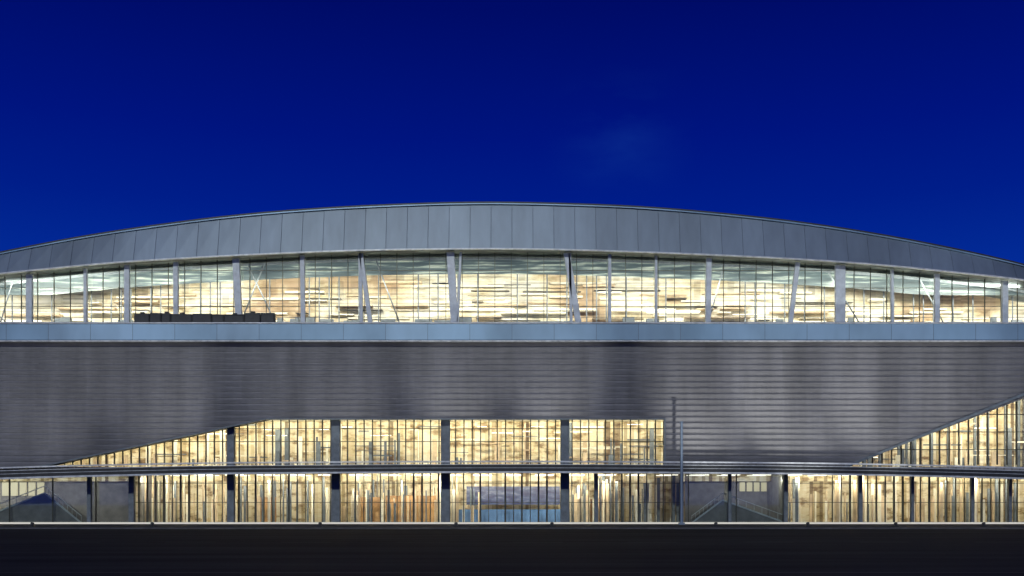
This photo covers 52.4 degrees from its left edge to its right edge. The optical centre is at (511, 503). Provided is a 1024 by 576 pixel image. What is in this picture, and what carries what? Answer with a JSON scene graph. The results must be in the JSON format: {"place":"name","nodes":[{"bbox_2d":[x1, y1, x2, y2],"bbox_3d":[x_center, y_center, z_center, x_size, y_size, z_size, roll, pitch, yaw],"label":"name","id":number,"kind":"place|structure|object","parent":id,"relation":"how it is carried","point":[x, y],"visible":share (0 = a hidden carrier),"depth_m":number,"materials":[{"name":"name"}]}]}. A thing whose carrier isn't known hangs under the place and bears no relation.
{"place":"outdoors","nodes":[
{"label":"outdoors","id":0,"kind":"place"},
{"bbox_2d":[0,486,86,521],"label":"staircase","id":1,"kind":"structure","parent":0,"point":[36,508],"depth_m":132.47,"materials":[{"name":"concrete"}]},
{"bbox_2d":[1,280,828,318],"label":"concourse rails","id":2,"kind":"object","parent":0,"point":[398,282],"visible":0.53,"depth_m":138.06,"materials":[{"name":"grey metal"}]},
{"bbox_2d":[0,529,1023,575],"bbox_3d":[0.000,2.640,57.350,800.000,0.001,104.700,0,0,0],"label":"road","id":3,"kind":"structure","parent":0,"point":[511,550],"depth_m":57.21,"materials":[{"name":"black asphalt"}]},
{"bbox_2d":[0,572,1023,572],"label":"road markings","id":4,"kind":"object","parent":3,"relation":"on","point":[511,572],"visible":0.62,"depth_m":40.02,"materials":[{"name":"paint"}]},
{"bbox_2d":[0,524,1023,527],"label":"forecourt pavement","id":5,"kind":"structure","parent":0,"point":[509,525],"depth_m":115.74,"materials":[{"name":"grey concrete"}]},
{"bbox_2d":[136,481,1023,521],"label":"back wall","id":6,"kind":"structure","parent":5,"relation":"on","point":[807,488],"depth_m":140.00,"materials":[{"name":"beige"}]},
{"bbox_2d":[678,421,684,524],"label":"steel mast","id":7,"kind":"object","parent":5,"relation":"on","point":[681,473],"visible":1,"depth_m":125.94,"materials":[{"name":"metal"}]},
{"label":"end walls","id":8,"kind":"object","parent":5,"relation":"on","visible":0},
{"bbox_2d":[41,420,268,467],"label":"cladding soffit","id":9,"kind":"structure","parent":8,"relation":"attached to","point":[154,444],"depth_m":130.81,"materials":[{"name":"grey metal"}]},
{"bbox_2d":[265,420,662,421],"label":"ceiling","id":10,"kind":"structure","parent":8,"relation":"attached to","point":[467,421],"depth_m":137.73,"materials":[{"name":"beige paint"}]},
{"bbox_2d":[134,283,852,321],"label":"tier shadow gaps","id":11,"kind":"object","parent":8,"relation":"on","point":[543,292],"visible":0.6,"depth_m":138.45,"materials":[{"name":"metal"}]},
{"bbox_2d":[0,399,1023,480],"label":"back wall","id":12,"kind":"structure","parent":8,"relation":"attached to","point":[534,446],"depth_m":138.00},
{"bbox_2d":[0,324,1023,339],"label":"ledge","id":13,"kind":"object","parent":8,"relation":"attached to","point":[511,331],"visible":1,"depth_m":128.30,"materials":[{"name":"metal"}]},
{"bbox_2d":[134,311,277,321],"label":"rooftop equipment","id":14,"kind":"object","parent":13,"relation":"on","point":[167,316],"visible":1,"depth_m":128.70,"materials":[{"name":"metal"}]},
{"bbox_2d":[0,322,1023,341],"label":"ledge trim","id":15,"kind":"structure","parent":13,"relation":"attached to","point":[511,323],"depth_m":128.20,"materials":[{"name":"grey metal"}]},
{"bbox_2d":[90,324,933,339],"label":"ledge joints","id":16,"kind":"object","parent":13,"relation":"attached to","point":[385,331],"visible":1,"depth_m":128.29,"materials":[{"name":"grey metal"}]},
{"bbox_2d":[0,250,1023,302],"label":"ceiling","id":17,"kind":"structure","parent":8,"relation":"on","point":[530,252],"depth_m":130.46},
{"bbox_2d":[2,304,871,321],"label":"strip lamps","id":18,"kind":"object","parent":17,"relation":"hanging from","point":[512,309],"visible":0.49,"depth_m":138.22,"materials":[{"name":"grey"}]},
{"bbox_2d":[0,260,1023,294],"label":"ceiling bulkhead","id":19,"kind":"object","parent":17,"relation":"attached to","point":[813,278],"visible":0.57,"depth_m":134.50,"materials":[{"name":"beige paint"}]},
{"bbox_2d":[0,254,1023,292],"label":"ceiling joists","id":20,"kind":"object","parent":17,"relation":"attached to","point":[497,257],"visible":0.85,"depth_m":131.74,"materials":[{"name":"grey metal"}]},
{"bbox_2d":[239,205,784,243],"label":"fascia seams","id":21,"kind":"object","parent":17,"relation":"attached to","point":[449,206],"visible":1,"depth_m":129.38,"materials":[{"name":"grey metal"}]},
{"bbox_2d":[0,205,1023,278],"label":"roof fascia","id":22,"kind":"structure","parent":17,"relation":"attached to","point":[511,226],"depth_m":129.03,"materials":[{"name":"grey metal"}]},
{"bbox_2d":[0,201,1023,264],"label":"roof edge","id":23,"kind":"object","parent":22,"relation":"attached to","point":[511,202],"visible":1,"depth_m":129.40,"materials":[{"name":"metal"}]},
{"bbox_2d":[0,248,1023,280],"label":"fascia trim","id":24,"kind":"structure","parent":22,"relation":"attached to","point":[886,265],"depth_m":128.42,"materials":[{"name":"grey metal"}]},
{"bbox_2d":[0,203,1023,266],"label":"roof rim","id":25,"kind":"object","parent":22,"relation":"attached to","point":[512,204],"visible":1,"depth_m":129.34,"materials":[{"name":"grey metal"}]},
{"bbox_2d":[0,252,1023,321],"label":"mullions","id":26,"kind":"object","parent":8,"relation":"attached to","point":[478,306],"visible":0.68,"depth_m":130.53,"materials":[{"name":"metal"}]},
{"bbox_2d":[0,467,1023,470],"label":"floor slab","id":27,"kind":"structure","parent":8,"relation":"on","point":[904,467],"depth_m":131.60,"materials":[{"name":"concrete"}]},
{"bbox_2d":[61,423,1000,466],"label":"partitions","id":28,"kind":"object","parent":27,"relation":"on","point":[585,458],"visible":0.38,"depth_m":135.95,"materials":[{"name":"beige"}]},
{"bbox_2d":[89,424,1023,466],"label":"shelves","id":29,"kind":"object","parent":27,"relation":"on","point":[897,459],"visible":0.3,"depth_m":135.74,"materials":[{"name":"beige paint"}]},
{"bbox_2d":[157,423,1011,466],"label":"fins","id":30,"kind":"object","parent":27,"relation":"on","point":[319,447],"visible":0.46,"depth_m":135.64,"materials":[{"name":"beige"}]},
{"bbox_2d":[867,398,1023,466],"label":"atrium posts","id":31,"kind":"object","parent":27,"relation":"on","point":[974,443],"visible":0.06,"depth_m":136.98,"materials":[{"name":"white metal"}]},
{"bbox_2d":[3,317,1023,317],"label":"concourse handrail","id":32,"kind":"object","parent":8,"relation":"attached to","point":[562,317],"visible":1,"depth_m":133.02,"materials":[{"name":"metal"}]},
{"bbox_2d":[72,282,988,321],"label":"concourse tiers","id":33,"kind":"object","parent":8,"relation":"on","point":[551,311],"visible":0.47,"depth_m":138.28,"materials":[{"name":"beige"}]},
{"bbox_2d":[64,401,1023,464],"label":"mullions","id":34,"kind":"object","parent":8,"relation":"attached to","point":[538,441],"visible":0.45,"depth_m":131.38,"materials":[{"name":"metal"}]},
{"bbox_2d":[208,424,995,457],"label":"strip lamps","id":35,"kind":"object","parent":8,"relation":"attached to","point":[523,431],"visible":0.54,"depth_m":136.20,"materials":[{"name":"grey"}]},
{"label":"upper floor slab","id":36,"kind":"object","parent":8,"relation":"on","visible":0},
{"bbox_2d":[0,260,943,321],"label":"diagonal struts","id":37,"kind":"object","parent":36,"relation":"on","point":[256,282],"visible":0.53,"depth_m":132.53,"materials":[{"name":"grey metal"}]},
{"bbox_2d":[0,274,1023,321],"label":"back wall","id":38,"kind":"structure","parent":36,"relation":"on","point":[401,294],"depth_m":139.00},
{"bbox_2d":[11,274,1012,321],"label":"concourse posts","id":39,"kind":"object","parent":36,"relation":"on","point":[477,300],"visible":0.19,"depth_m":136.43,"materials":[{"name":"grey metal"}]},
{"bbox_2d":[26,252,1007,321],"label":"columns","id":40,"kind":"structure","parent":36,"relation":"on","point":[839,294],"depth_m":129.60,"materials":[{"name":"metal"}]},
{"bbox_2d":[55,318,1021,321],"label":"concourse kiosks","id":41,"kind":"object","parent":36,"relation":"on","point":[460,320],"visible":0.16,"depth_m":134.61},
{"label":"plinth","id":42,"kind":"object","parent":5,"relation":"on","visible":0},
{"bbox_2d":[87,420,1011,521],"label":"columns","id":43,"kind":"structure","parent":42,"relation":"on","point":[336,478],"depth_m":130.30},
{"bbox_2d":[0,465,1023,477],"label":"walkway slab","id":44,"kind":"structure","parent":43,"relation":"on","point":[617,468],"depth_m":126.60,"materials":[{"name":"concrete"}]},
{"bbox_2d":[170,475,852,475],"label":"ceiling lamps","id":45,"kind":"object","parent":44,"relation":"attached to","point":[515,475],"visible":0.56,"depth_m":137.00,"materials":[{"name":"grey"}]},
{"bbox_2d":[0,464,1023,479],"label":"walkway edge","id":46,"kind":"object","parent":44,"relation":"attached to","point":[511,471],"visible":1,"depth_m":126.48,"materials":[{"name":"metal"}]},
{"bbox_2d":[0,461,1023,468],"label":"walkway handrail","id":47,"kind":"object","parent":44,"relation":"on","point":[511,461],"visible":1,"depth_m":126.45,"materials":[{"name":"metal"}]},
{"bbox_2d":[0,342,1023,466],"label":"ribbed cladding","id":48,"kind":"structure","parent":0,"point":[831,402],"depth_m":129.14,"materials":[{"name":"metal"}]},
{"bbox_2d":[39,393,1023,467],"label":"cladding edge trim","id":49,"kind":"structure","parent":48,"relation":"attached to","point":[882,451],"depth_m":128.95,"materials":[{"name":"grey metal"}]},
{"bbox_2d":[0,522,1023,523],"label":"plinth light strip","id":50,"kind":"object","parent":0,"point":[510,522],"visible":1,"depth_m":128.94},
{"bbox_2d":[0,0,1023,263],"label":"sky","id":51,"kind":"structure","parent":0,"point":[899,118],"materials":[{"name":"blue"}]},
{"bbox_2d":[466,486,559,504],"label":"video wall","id":52,"kind":"structure","parent":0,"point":[496,493],"depth_m":136.00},
{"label":"lower floor","id":53,"kind":"structure","parent":0,"visible":0},
{"bbox_2d":[0,474,782,521],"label":"grey partition","id":54,"kind":"object","parent":53,"relation":"on","point":[112,501],"visible":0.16,"depth_m":140.00,"materials":[{"name":"concrete"}]},
{"bbox_2d":[2,482,766,495],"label":"windows","id":55,"kind":"structure","parent":54,"relation":"attached to","point":[14,488],"depth_m":139.70,"materials":[{"name":"grey"}]},
{"bbox_2d":[260,496,599,521],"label":"timber reception wall","id":56,"kind":"structure","parent":53,"relation":"on","point":[376,512],"depth_m":136.00,"materials":[{"name":"brown wood"}]},
{"bbox_2d":[459,509,569,521],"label":"blue counter","id":57,"kind":"object","parent":53,"relation":"on","point":[496,515],"visible":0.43,"depth_m":135.20,"materials":[{"name":"blue"}]},
{"bbox_2d":[9,473,1023,521],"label":"mullions","id":58,"kind":"object","parent":53,"relation":"on","point":[147,502],"visible":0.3,"depth_m":131.88,"materials":[{"name":"metal"}]},
{"bbox_2d":[145,476,994,521],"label":"ground-floor windows","id":59,"kind":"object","parent":53,"relation":"on","point":[577,508],"visible":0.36,"depth_m":134.83,"materials":[{"name":"clear glass"}]},
{"bbox_2d":[152,476,1002,521],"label":"fins cream","id":60,"kind":"object","parent":53,"relation":"on","point":[649,499],"visible":0.44,"depth_m":135.29,"materials":[{"name":"paint"}]},
{"bbox_2d":[143,474,1015,521],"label":"dark fins","id":61,"kind":"object","parent":53,"relation":"on","point":[584,489],"visible":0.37,"depth_m":135.03,"materials":[{"name":"black metal"}]},
{"bbox_2d":[689,493,781,521],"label":"staircase","id":62,"kind":"structure","parent":53,"relation":"on","point":[716,511],"depth_m":132.47,"materials":[{"name":"concrete"}]},
{"label":"ground","id":63,"kind":"structure","parent":0,"visible":0},
{"bbox_2d":[0,528,1023,528],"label":"kerb","id":64,"kind":"structure","parent":63,"relation":"on","point":[511,528],"depth_m":109.65,"materials":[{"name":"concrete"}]}
]}

